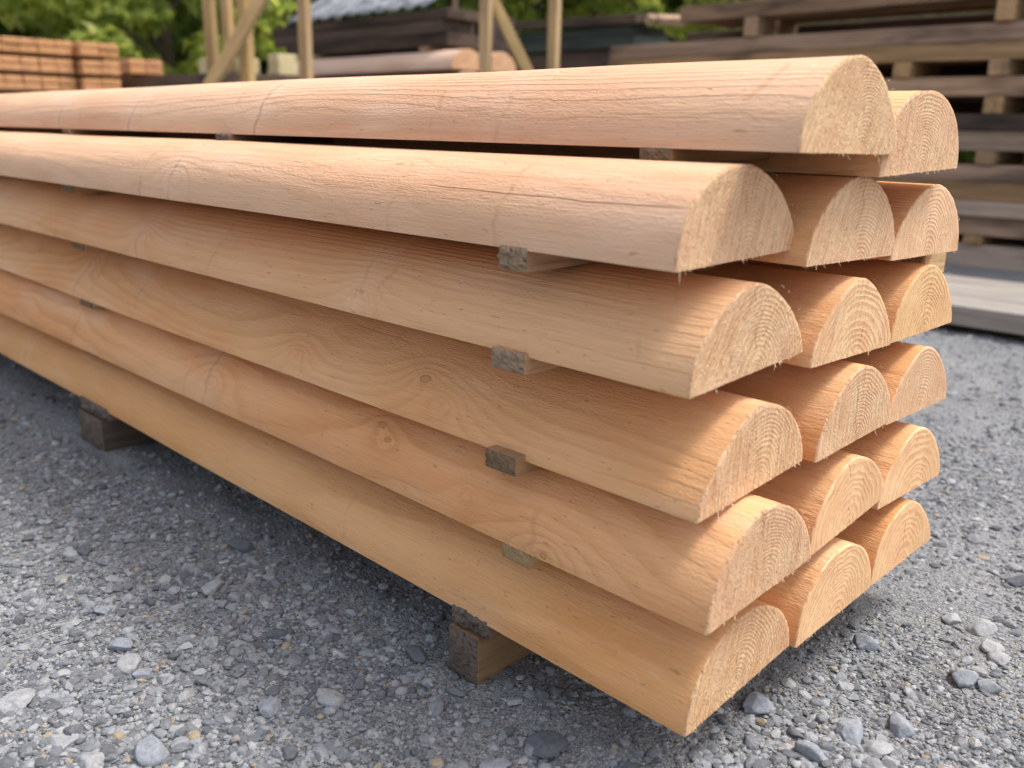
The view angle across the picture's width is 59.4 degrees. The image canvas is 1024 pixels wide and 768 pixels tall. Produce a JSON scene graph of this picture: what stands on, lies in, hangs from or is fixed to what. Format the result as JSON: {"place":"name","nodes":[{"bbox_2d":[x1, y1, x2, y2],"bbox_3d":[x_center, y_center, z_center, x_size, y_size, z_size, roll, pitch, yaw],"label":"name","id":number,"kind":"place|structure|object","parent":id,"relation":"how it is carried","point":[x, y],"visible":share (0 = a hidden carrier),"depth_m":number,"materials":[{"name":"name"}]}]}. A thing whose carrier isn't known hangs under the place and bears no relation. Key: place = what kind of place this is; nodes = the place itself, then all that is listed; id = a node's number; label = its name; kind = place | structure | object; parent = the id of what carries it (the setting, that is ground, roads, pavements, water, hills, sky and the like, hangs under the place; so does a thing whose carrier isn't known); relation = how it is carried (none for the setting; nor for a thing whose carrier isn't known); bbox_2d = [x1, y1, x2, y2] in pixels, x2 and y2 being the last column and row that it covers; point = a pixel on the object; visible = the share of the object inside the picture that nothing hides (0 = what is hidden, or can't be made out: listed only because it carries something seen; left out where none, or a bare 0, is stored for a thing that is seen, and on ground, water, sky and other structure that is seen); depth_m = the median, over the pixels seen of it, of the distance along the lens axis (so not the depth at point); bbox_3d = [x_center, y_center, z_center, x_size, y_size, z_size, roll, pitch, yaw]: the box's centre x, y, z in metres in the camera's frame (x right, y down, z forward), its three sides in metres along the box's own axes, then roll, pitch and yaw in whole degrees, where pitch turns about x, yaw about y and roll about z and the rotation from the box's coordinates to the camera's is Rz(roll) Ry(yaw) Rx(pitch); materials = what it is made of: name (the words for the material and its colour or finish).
{"place":"outdoors","nodes":[
{"label":"outdoors","id":0,"kind":"place"},
{"bbox_2d":[0,260,1023,767],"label":"ground","id":1,"kind":"structure","parent":0,"point":[526,720],"depth_m":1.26,"materials":[{"name":"gravel"}]},
{"bbox_2d":[0,687,35,714],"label":"stone","id":2,"kind":"object","parent":1,"relation":"on","point":[15,700],"visible":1,"depth_m":0.99,"materials":[{"name":"stone"}]},
{"bbox_2d":[77,751,105,767],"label":"stone","id":3,"kind":"object","parent":1,"relation":"on","point":[96,759],"visible":1,"depth_m":0.91,"materials":[{"name":"stone"}]},
{"bbox_2d":[78,408,154,451],"bbox_3d":[-0.640,0.038,2.037,0.121,0.064,0.628,16,22,42],"label":"bearer","id":4,"kind":"object","parent":1,"relation":"on","point":[101,434],"visible":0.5,"depth_m":1.81,"materials":[{"name":"brown wood"}]},
{"bbox_2d":[80,395,119,421],"bbox_3d":[-0.634,-0.005,2.023,0.137,0.026,0.623,16,22,42],"label":"batten","id":5,"kind":"object","parent":4,"relation":"on","point":[90,406],"visible":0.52,"depth_m":1.79,"materials":[{"name":"grey wood"}]},
{"bbox_2d":[116,653,140,674],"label":"stone","id":6,"kind":"object","parent":1,"relation":"on","point":[129,663],"visible":0.99,"depth_m":1.07,"materials":[{"name":"stone"}]},
{"bbox_2d":[0,0,296,75],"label":"leafy tree","id":7,"kind":"object","parent":1,"relation":"on","point":[134,22],"visible":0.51,"depth_m":9.68,"materials":[{"name":"green plant"}]},
{"bbox_2d":[134,733,169,767],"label":"stone","id":8,"kind":"object","parent":1,"relation":"on","point":[150,749],"visible":1,"depth_m":0.92,"materials":[{"name":"stone"}]},
{"bbox_2d":[47,1,294,68],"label":"leafy tree","id":9,"kind":"object","parent":1,"relation":"on","point":[178,51],"visible":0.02,"depth_m":13.02,"materials":[{"name":"green plant"}]},
{"bbox_2d":[257,696,281,717],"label":"stone","id":10,"kind":"object","parent":1,"relation":"on","point":[269,707],"visible":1,"depth_m":1.00,"materials":[{"name":"stone"}]},
{"bbox_2d":[316,688,344,707],"bbox_3d":[-0.210,0.362,1.030,0.038,0.018,0.031,6,17,17],"label":"stone","id":11,"kind":"object","parent":1,"relation":"on","point":[326,697],"visible":1,"depth_m":1.02,"materials":[{"name":"stone"}]},
{"bbox_2d":[169,0,504,59],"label":"leafy tree","id":12,"kind":"object","parent":1,"relation":"on","point":[192,23],"visible":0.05,"depth_m":11.37,"materials":[{"name":"green plant"}]},
{"bbox_2d":[202,0,561,83],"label":"timber rack","id":13,"kind":"object","parent":1,"relation":"on","point":[239,39],"visible":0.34,"depth_m":5.17,"materials":[{"name":"brown wood"}]},
{"bbox_2d":[447,622,532,684],"bbox_3d":[0.157,0.268,1.279,0.052,0.064,0.628,16,22,42],"label":"bearer","id":14,"kind":"object","parent":1,"relation":"on","point":[473,658],"visible":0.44,"depth_m":1.07,"materials":[{"name":"brown wood"}]},
{"bbox_2d":[452,604,500,639],"bbox_3d":[0.163,0.224,1.265,0.068,0.027,0.623,16,22,42],"label":"batten","id":15,"kind":"object","parent":14,"relation":"on","point":[462,617],"visible":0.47,"depth_m":1.05,"materials":[{"name":"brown wood"}]},
{"bbox_2d":[0,0,1023,164],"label":"undergrowth","id":16,"kind":"object","parent":1,"relation":"on","point":[968,156],"visible":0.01,"depth_m":14.40,"materials":[{"name":"green plant"}]},
{"bbox_2d":[360,0,685,42],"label":"leafy tree","id":17,"kind":"object","parent":1,"relation":"on","point":[533,11],"visible":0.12,"depth_m":11.94,"materials":[{"name":"green plant"}]},
{"bbox_2d":[523,730,567,758],"bbox_3d":[0.037,0.384,0.950,0.047,0.020,0.040,-8,18,-29],"label":"stone","id":18,"kind":"object","parent":1,"relation":"on","point":[546,744],"visible":1,"depth_m":0.94,"materials":[{"name":"stone"}]},
{"bbox_2d":[509,49,609,70],"bbox_3d":[0.627,-2.443,8.534,1.500,1.326,0.466,16,22,42],"label":"timber baulk","id":19,"kind":"object","parent":1,"relation":"on","point":[584,58],"visible":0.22,"depth_m":8.13,"materials":[{"name":"brown wood"}]},
{"bbox_2d":[508,34,668,54],"bbox_3d":[0.614,-3.123,8.323,1.670,0.098,0.507,16,22,42],"label":"dark plank","id":20,"kind":"object","parent":19,"relation":"on","point":[591,43],"visible":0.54,"depth_m":7.90,"materials":[{"name":"wood"}]},
{"bbox_2d":[516,24,664,42],"bbox_3d":[0.638,-3.206,8.278,1.530,0.084,0.506,16,22,42],"label":"dark plank","id":21,"kind":"object","parent":20,"relation":"on","point":[611,30],"visible":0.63,"depth_m":7.87,"materials":[{"name":"wood"}]},
{"bbox_2d":[514,14,678,30],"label":"black slab","id":22,"kind":"structure","parent":21,"relation":"on","point":[574,23],"depth_m":7.85,"materials":[{"name":"brown wood"}]},
{"bbox_2d":[644,14,685,25],"bbox_3d":[1.312,-3.093,7.627,0.501,0.071,0.060,-18,59,-39],"label":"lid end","id":23,"kind":"object","parent":22,"relation":"attached to","point":[657,19],"visible":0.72,"depth_m":7.57,"materials":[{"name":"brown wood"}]},
{"bbox_2d":[580,0,868,41],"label":"leafy tree","id":24,"kind":"object","parent":1,"relation":"on","point":[689,28],"visible":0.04,"depth_m":10.85,"materials":[{"name":"green plant"}]},
{"bbox_2d":[742,691,771,715],"bbox_3d":[0.278,0.369,1.026,0.030,0.028,0.034,-9,19,-33],"label":"stone","id":25,"kind":"object","parent":1,"relation":"on","point":[756,703],"visible":1,"depth_m":1.02,"materials":[{"name":"stone"}]},
{"bbox_2d":[794,740,827,763],"bbox_3d":[0.320,0.388,0.947,0.026,0.023,0.040,-14,21,-42],"label":"stone","id":26,"kind":"object","parent":1,"relation":"on","point":[811,751],"visible":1,"depth_m":0.94,"materials":[{"name":"stone"}]},
{"bbox_2d":[834,718,863,744],"bbox_3d":[0.371,0.382,0.979,0.031,0.023,0.029,-6,17,-23],"label":"stone","id":27,"kind":"object","parent":1,"relation":"on","point":[850,729],"visible":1,"depth_m":0.97,"materials":[{"name":"stone"}]},
{"bbox_2d":[852,633,876,650],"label":"stone","id":28,"kind":"object","parent":1,"relation":"on","point":[863,641],"visible":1,"depth_m":1.15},
{"bbox_2d":[861,739,893,755],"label":"stone","id":29,"kind":"object","parent":1,"relation":"on","point":[881,748],"visible":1,"depth_m":0.95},
{"bbox_2d":[889,712,914,738],"bbox_3d":[0.435,0.384,1.001,0.028,0.029,0.037,8,17,22],"label":"stone","id":30,"kind":"object","parent":1,"relation":"on","point":[900,726],"visible":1,"depth_m":0.99,"materials":[{"name":"stone"}]},
{"bbox_2d":[950,668,978,687],"bbox_3d":[0.545,0.356,1.086,0.032,0.025,0.032,-9,19,-32],"label":"stone","id":31,"kind":"object","parent":1,"relation":"on","point":[964,678],"visible":1,"depth_m":1.08,"materials":[{"name":"stone"}]},
{"bbox_2d":[965,618,997,636],"bbox_3d":[0.630,0.326,1.201,0.044,0.019,0.027,-2,16,-10],"label":"stone","id":32,"kind":"object","parent":1,"relation":"on","point":[982,627],"visible":1,"depth_m":1.19,"materials":[{"name":"stone"}]},
{"bbox_2d":[943,274,1023,296],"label":"beam","id":33,"kind":"structure","parent":1,"relation":"on","point":[988,285],"depth_m":3.50,"materials":[{"name":"wood"}]},
{"bbox_2d":[945,239,1023,272],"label":"sleeper","id":34,"kind":"object","parent":1,"relation":"on","point":[1002,256],"visible":0.09,"depth_m":4.54,"materials":[{"name":"grey wood"}]},
{"bbox_2d":[962,235,1009,244],"bbox_3d":[2.498,-0.772,4.714,0.090,0.043,0.470,16,22,42],"label":"sticker block","id":35,"kind":"object","parent":34,"relation":"on","point":[975,239],"depth_m":4.57,"materials":[{"name":"brown wood"}]},
{"bbox_2d":[957,215,1023,238],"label":"sleeper","id":36,"kind":"object","parent":35,"relation":"on","point":[993,227],"visible":0.09,"depth_m":4.50,"materials":[{"name":"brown wood"}]},
{"bbox_2d":[954,200,1023,219],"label":"sleeper","id":37,"kind":"object","parent":36,"relation":"on","point":[1006,210],"visible":0.09,"depth_m":4.47,"materials":[{"name":"grey wood"}]},
{"bbox_2d":[871,177,1023,203],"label":"sleeper","id":38,"kind":"object","parent":37,"relation":"on","point":[988,191],"visible":0.13,"depth_m":4.50,"materials":[{"name":"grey wood"}]},
{"bbox_2d":[885,163,1023,183],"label":"sleeper","id":39,"kind":"object","parent":38,"relation":"on","point":[1002,173],"visible":0.18,"depth_m":4.50,"materials":[{"name":"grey wood"}]},
{"bbox_2d":[975,151,1023,164],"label":"sticker block","id":40,"kind":"object","parent":39,"relation":"on","point":[996,157],"depth_m":4.47,"materials":[{"name":"brown wood"}]},
{"bbox_2d":[958,130,1023,151],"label":"sleeper","id":41,"kind":"object","parent":40,"relation":"on","point":[992,140],"visible":0.09,"depth_m":4.44,"materials":[{"name":"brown wood"}]},
{"bbox_2d":[955,114,1023,129],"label":"sleeper","id":42,"kind":"object","parent":41,"relation":"on","point":[989,121],"visible":0.12,"depth_m":4.40,"materials":[{"name":"brown wood"}]},
{"bbox_2d":[947,287,1023,334],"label":"beam","id":43,"kind":"structure","parent":1,"relation":"on","point":[998,312],"depth_m":3.01,"materials":[{"name":"wood"}]},
{"bbox_3d":[3.679,-1.007,3.951,0.120,1.192,0.182,16,22,42],"label":"timber prop","id":44,"kind":"object","parent":1,"relation":"on","visible":0},
{"bbox_2d":[714,13,997,39],"bbox_3d":[2.636,-1.927,4.785,3.500,0.091,0.207,16,22,42],"label":"sleeper","id":45,"kind":"object","parent":44,"relation":"on","point":[918,22],"visible":0.38,"depth_m":5.11,"materials":[{"name":"brown wood"}]},
{"bbox_3d":[-0.747,-2.027,7.275,1.700,1.161,0.127,16,22,42],"label":"crib block","id":46,"kind":"object","parent":1,"relation":"on","visible":0},
{"bbox_2d":[468,16,513,53],"bbox_3d":[-0.751,-2.679,7.013,1.900,0.240,0.280,16,22,42],"label":"tarred sleeper","id":47,"kind":"object","parent":46,"relation":"on","point":[499,43],"visible":0.05,"depth_m":6.36,"materials":[{"name":"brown wood"}]},
{"bbox_2d":[331,16,340,20],"bbox_3d":[-1.452,-3.055,7.378,0.060,0.263,0.062,16,22,42],"label":"roof prop","id":48,"kind":"object","parent":47,"relation":"on","point":[334,19],"depth_m":7.37,"materials":[{"name":"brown wood"}]},
{"bbox_2d":[285,0,433,23],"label":"corrugated sheet","id":49,"kind":"object","parent":48,"relation":"on","point":[323,9],"visible":0.86,"depth_m":6.71,"materials":[{"name":"metal"}]},
{"bbox_3d":[-1.654,-0.266,2.997,0.101,0.091,0.628,16,22,42],"label":"bearer","id":50,"kind":"object","parent":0,"visible":0},
{"bbox_2d":[0,313,788,736],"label":"half round log","id":51,"kind":"object","parent":50,"relation":"on","point":[674,677],"visible":0.77,"depth_m":1.08,"materials":[{"name":"brown wood"}]},
{"bbox_2d":[0,269,811,635],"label":"half round log","id":52,"kind":"object","parent":51,"relation":"on","point":[708,575],"visible":0.7,"depth_m":1.01,"materials":[{"name":"brown wood"}]},
{"bbox_2d":[0,223,802,525],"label":"half round log","id":53,"kind":"object","parent":52,"relation":"on","point":[699,458],"visible":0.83,"depth_m":1.04,"materials":[{"name":"brown wood"}]},
{"bbox_2d":[490,346,559,375],"bbox_3d":[0.204,-0.077,1.124,0.049,0.023,0.609,16,22,42],"label":"wooden spacer","id":54,"kind":"object","parent":53,"relation":"on","point":[513,361],"visible":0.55,"depth_m":0.92,"materials":[{"name":"brown wood"}]},
{"bbox_2d":[0,175,802,398],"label":"half round log","id":55,"kind":"object","parent":54,"relation":"on","point":[689,335],"visible":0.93,"depth_m":0.99,"materials":[{"name":"brown wood"}]},
{"bbox_2d":[0,132,795,280],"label":"half round log","id":56,"kind":"object","parent":55,"relation":"on","point":[674,216],"visible":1,"depth_m":0.94,"materials":[{"name":"brown wood"}]},
{"bbox_2d":[62,129,156,135],"bbox_3d":[-0.790,-0.570,2.038,0.033,0.014,0.437,16,22,42],"label":"wooden spacer","id":57,"kind":"object","parent":56,"relation":"on","point":[89,132],"visible":0.61,"depth_m":1.93,"materials":[{"name":"brown wood"}]},
{"bbox_2d":[215,134,332,142],"bbox_3d":[-0.304,-0.428,1.570,0.041,0.014,0.447,16,22,42],"label":"wooden spacer","id":58,"kind":"object","parent":56,"relation":"on","point":[265,138],"visible":0.53,"depth_m":1.46,"materials":[{"name":"brown wood"}]},
{"bbox_2d":[639,148,770,161],"bbox_3d":[0.251,-0.249,0.972,0.038,0.013,0.331,16,22,42],"label":"wooden spacer","id":59,"kind":"object","parent":56,"relation":"on","point":[670,154],"visible":0.73,"depth_m":0.88,"materials":[{"name":"brown wood"}]},
{"bbox_2d":[0,54,896,162],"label":"half round log","id":60,"kind":"object","parent":59,"relation":"on","point":[842,105],"visible":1,"depth_m":0.97,"materials":[{"name":"brown wood"}]},
{"bbox_2d":[497,245,595,272],"bbox_3d":[0.209,-0.177,1.087,0.041,0.025,0.618,16,22,42],"label":"wooden spacer","id":61,"kind":"object","parent":55,"relation":"on","point":[519,259],"visible":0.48,"depth_m":0.88,"materials":[{"name":"brown wood"}]},
{"bbox_2d":[485,445,541,476],"bbox_3d":[0.196,0.030,1.162,0.047,0.023,0.608,16,22,42],"label":"wooden spacer","id":62,"kind":"object","parent":52,"relation":"on","point":[510,462],"visible":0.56,"depth_m":0.95,"materials":[{"name":"brown wood"}]},
{"bbox_2d":[502,542,545,569],"bbox_3d":[0.212,0.131,1.178,0.046,0.024,0.600,16,22,42],"label":"wooden spacer","id":63,"kind":"object","parent":51,"relation":"on","point":[520,557],"visible":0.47,"depth_m":0.97,"materials":[{"name":"brown wood"}]},
{"bbox_3d":[-2.577,-0.532,3.874,0.101,0.091,0.628,16,22,42],"label":"bearer","id":64,"kind":"object","parent":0,"visible":0},
{"bbox_2d":[756,537,870,647],"bbox_3d":[-1.264,-0.243,2.617,0.197,0.095,4.655,-14,22,-43],"label":"half round log","id":65,"kind":"object","parent":64,"relation":"on","point":[829,581],"visible":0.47,"depth_m":1.02,"materials":[{"name":"brown wood"}]},
{"bbox_2d":[749,450,883,554],"bbox_3d":[-1.272,-0.343,2.577,4.645,0.092,0.235,16,26,42],"label":"half round log","id":66,"kind":"object","parent":65,"relation":"on","point":[835,494],"visible":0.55,"depth_m":1.01,"materials":[{"name":"brown wood"}]},
{"bbox_2d":[717,360,890,462],"bbox_3d":[-1.255,-0.448,2.560,4.635,0.098,0.199,16,23,42],"label":"half round log","id":67,"kind":"object","parent":66,"relation":"on","point":[835,406],"visible":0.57,"depth_m":0.99,"materials":[{"name":"brown wood"}]},
{"bbox_2d":[682,262,890,368],"bbox_3d":[-1.253,-0.542,2.543,0.213,0.097,4.626,-14,22,-43],"label":"half round log","id":68,"kind":"object","parent":67,"relation":"on","point":[841,316],"visible":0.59,"depth_m":0.96,"materials":[{"name":"brown wood"}]},
{"bbox_2d":[747,172,894,269],"bbox_3d":[-1.281,-0.639,2.482,4.614,0.093,0.228,16,20,42],"label":"half round log","id":69,"kind":"object","parent":68,"relation":"on","point":[839,218],"visible":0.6,"depth_m":0.91,"materials":[{"name":"brown wood"}]},
{"bbox_2d":[0,90,958,176],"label":"half round log","id":70,"kind":"object","parent":69,"relation":"on","point":[926,132],"visible":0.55,"depth_m":0.97,"materials":[{"name":"brown wood"}]},
{"bbox_2d":[835,497,929,585],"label":"half round log","id":71,"kind":"object","parent":64,"relation":"on","point":[891,536],"visible":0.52,"depth_m":1.15,"materials":[{"name":"brown wood"}]},
{"bbox_2d":[840,421,940,509],"bbox_3d":[-1.155,-0.374,2.721,4.685,0.093,0.213,16,21,42],"label":"half round log","id":72,"kind":"object","parent":71,"relation":"on","point":[903,457],"visible":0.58,"depth_m":1.14,"materials":[{"name":"brown wood"}]},
{"bbox_2d":[840,341,947,424],"bbox_3d":[-1.126,-0.483,2.724,0.208,0.093,4.676,-14,22,-43],"label":"half round log","id":73,"kind":"object","parent":72,"relation":"on","point":[914,376],"visible":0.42,"depth_m":1.13,"materials":[{"name":"brown wood"}]},
{"bbox_2d":[732,259,951,342],"bbox_3d":[-1.131,-0.580,2.690,4.667,0.093,0.213,16,21,42],"label":"half round log","id":74,"kind":"object","parent":73,"relation":"on","point":[915,297],"visible":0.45,"depth_m":1.11,"materials":[{"name":"brown wood"}]},
{"bbox_2d":[871,181,959,260],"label":"half round log","id":75,"kind":"object","parent":74,"relation":"on","point":[925,216],"visible":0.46,"depth_m":1.06,"materials":[{"name":"brown wood"}]},
{"bbox_2d":[896,253,945,272],"bbox_3d":[0.547,-0.167,1.201,0.038,0.041,0.078,16,22,42],"label":"packing offcut","id":76,"kind":"object","parent":74,"relation":"on","point":[938,261],"visible":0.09,"depth_m":1.18,"materials":[{"name":"brown wood"}]},
{"bbox_3d":[-0.424,-1.928,6.443,0.080,0.013,0.562,16,22,42],"label":"sticker block","id":77,"kind":"object","parent":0,"visible":0},
{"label":"half round log","id":78,"kind":"object","parent":77,"relation":"on","visible":0},
{"bbox_2d":[331,71,474,77],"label":"half round log","id":79,"kind":"object","parent":78,"relation":"on","point":[426,73],"visible":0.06,"depth_m":6.07,"materials":[{"name":"brown wood"}]},
{"bbox_2d":[267,49,478,77],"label":"half round log","id":80,"kind":"object","parent":79,"relation":"on","point":[459,60],"visible":0.89,"depth_m":6.24,"materials":[{"name":"brown wood"}]},
{"bbox_2d":[285,32,464,57],"bbox_3d":[-1.088,-2.520,6.707,2.000,0.087,0.167,16,22,42],"label":"tarred sleeper","id":81,"kind":"object","parent":80,"relation":"on","point":[445,40],"visible":0.81,"depth_m":6.45,"materials":[{"name":"brown wood"}]},
{"bbox_2d":[274,19,458,47],"bbox_3d":[-1.157,-2.623,6.751,2.100,0.087,0.170,16,22,42],"label":"tarred sleeper","id":82,"kind":"object","parent":81,"relation":"on","point":[413,28],"visible":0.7,"depth_m":6.46,"materials":[{"name":"brown wood"}]},
{"bbox_2d":[272,7,464,36],"bbox_3d":[-1.149,-2.693,6.723,2.200,0.070,0.169,16,22,42],"label":"tarred sleeper","id":83,"kind":"object","parent":82,"relation":"on","point":[448,13],"visible":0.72,"depth_m":6.42,"materials":[{"name":"brown wood"}]},
{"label":"half round log","id":84,"kind":"object","parent":77,"relation":"on","visible":0},
{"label":"half round log","id":85,"kind":"object","parent":84,"relation":"on","visible":0},
{"bbox_2d":[379,52,515,75],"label":"half round log","id":86,"kind":"object","parent":85,"relation":"on","point":[502,61],"visible":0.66,"depth_m":6.10,"materials":[{"name":"brown wood"}]},
{"bbox_2d":[337,35,478,56],"bbox_3d":[-0.993,-2.555,6.840,2.000,0.087,0.170,16,22,42],"label":"tarred sleeper","id":87,"kind":"object","parent":86,"relation":"on","point":[471,41],"visible":0.22,"depth_m":6.22,"materials":[{"name":"brown wood"}]},
{"bbox_3d":[2.672,-1.181,5.301,3.900,0.234,0.259,16,22,42],"label":"timber baulk","id":88,"kind":"object","parent":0,"visible":0},
{"bbox_3d":[3.861,-1.009,4.127,0.100,0.120,0.253,16,22,42],"label":"baulk sticker","id":89,"kind":"object","parent":88,"relation":"on","visible":0},
{"bbox_2d":[949,101,1004,130],"bbox_3d":[2.629,-1.533,5.253,3.900,0.234,0.259,16,22,42],"label":"timber baulk","id":90,"kind":"object","parent":89,"relation":"on","point":[967,107],"visible":0.03,"depth_m":5.10,"materials":[{"name":"brown wood"}]},
{"bbox_2d":[878,66,988,100],"bbox_3d":[2.732,-1.730,5.094,3.900,0.225,0.259,16,22,42],"label":"timber baulk","id":91,"kind":"object","parent":90,"relation":"on","point":[975,71],"visible":0.02,"depth_m":5.09,"materials":[{"name":"brown wood"}]},
{"bbox_2d":[686,11,995,41],"bbox_3d":[2.687,-1.970,5.077,3.900,0.234,0.261,16,22,42],"label":"timber baulk","id":92,"kind":"object","parent":91,"relation":"on","point":[699,36],"visible":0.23,"depth_m":5.69,"materials":[{"name":"brown wood"}]},
{"bbox_3d":[-1.769,-1.577,6.187,0.300,0.850,0.605,16,22,42],"label":"trestle block","id":93,"kind":"object","parent":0,"visible":0},
{"bbox_2d":[111,72,314,87],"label":"ledge beam","id":94,"kind":"structure","parent":93,"relation":"on","point":[163,80],"depth_m":5.97,"materials":[{"name":"brown wood"}]},
{"bbox_2d":[268,53,297,75],"bbox_3d":[-1.531,-2.131,5.995,0.130,0.136,0.149,16,22,42],"label":"post offcut","id":95,"kind":"object","parent":94,"relation":"on","point":[279,64],"visible":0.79,"depth_m":5.95,"materials":[{"name":"beige wood"}]},
{"bbox_3d":[2.473,-1.300,4.788,3.700,0.097,0.220,16,22,42],"label":"sleeper","id":96,"kind":"object","parent":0,"visible":0},
{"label":"sleeper","id":97,"kind":"object","parent":96,"relation":"on","visible":0},
{"bbox_2d":[982,96,1023,113],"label":"sticker block","id":98,"kind":"object","parent":97,"relation":"on","point":[1001,105],"depth_m":4.39,"materials":[{"name":"brown wood"}]},
{"bbox_2d":[884,76,1023,97],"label":"sleeper","id":99,"kind":"object","parent":98,"relation":"on","point":[972,87],"visible":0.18,"depth_m":4.47,"materials":[{"name":"brown wood"}]},
{"bbox_2d":[892,62,943,77],"bbox_3d":[2.180,-1.667,4.805,0.090,0.077,0.470,16,22,42],"label":"sticker block","id":100,"kind":"object","parent":99,"relation":"on","point":[908,70],"depth_m":4.67,"materials":[{"name":"brown wood"}]},
{"bbox_2d":[608,40,1023,65],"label":"sleeper","id":101,"kind":"object","parent":100,"relation":"on","point":[969,52],"visible":0.56,"depth_m":4.66,"materials":[{"name":"brown wood"}]},
{"bbox_2d":[609,20,1023,59],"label":"sleeper","id":102,"kind":"object","parent":101,"relation":"on","point":[991,32],"visible":0.73,"depth_m":4.89,"materials":[{"name":"brown wood"}]},
{"bbox_2d":[743,16,797,36],"bbox_3d":[1.542,-2.107,5.343,0.089,0.107,0.470,16,22,42],"label":"sticker block","id":103,"kind":"object","parent":102,"relation":"on","point":[756,26],"depth_m":5.22,"materials":[{"name":"brown wood"}]},
{"bbox_2d":[680,0,997,25],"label":"sleeper","id":104,"kind":"object","parent":103,"relation":"on","point":[722,13],"visible":0.94,"depth_m":5.02,"materials":[{"name":"brown wood"}]},
{"bbox_2d":[712,2,996,27],"bbox_3d":[2.561,-1.960,4.525,3.490,0.092,0.219,16,22,42],"label":"sleeper","id":105,"kind":"object","parent":103,"relation":"on","point":[948,9],"visible":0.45,"depth_m":4.96,"materials":[{"name":"brown wood"}]},
{"bbox_2d":[995,0,1023,21],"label":"sticker block","id":106,"kind":"object","parent":102,"relation":"on","point":[1009,10],"depth_m":4.27,"materials":[{"name":"brown wood"}]},
{"bbox_2d":[987,58,1023,75],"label":"sticker block","id":107,"kind":"object","parent":99,"relation":"on","point":[1005,67],"depth_m":4.34,"materials":[{"name":"brown wood"}]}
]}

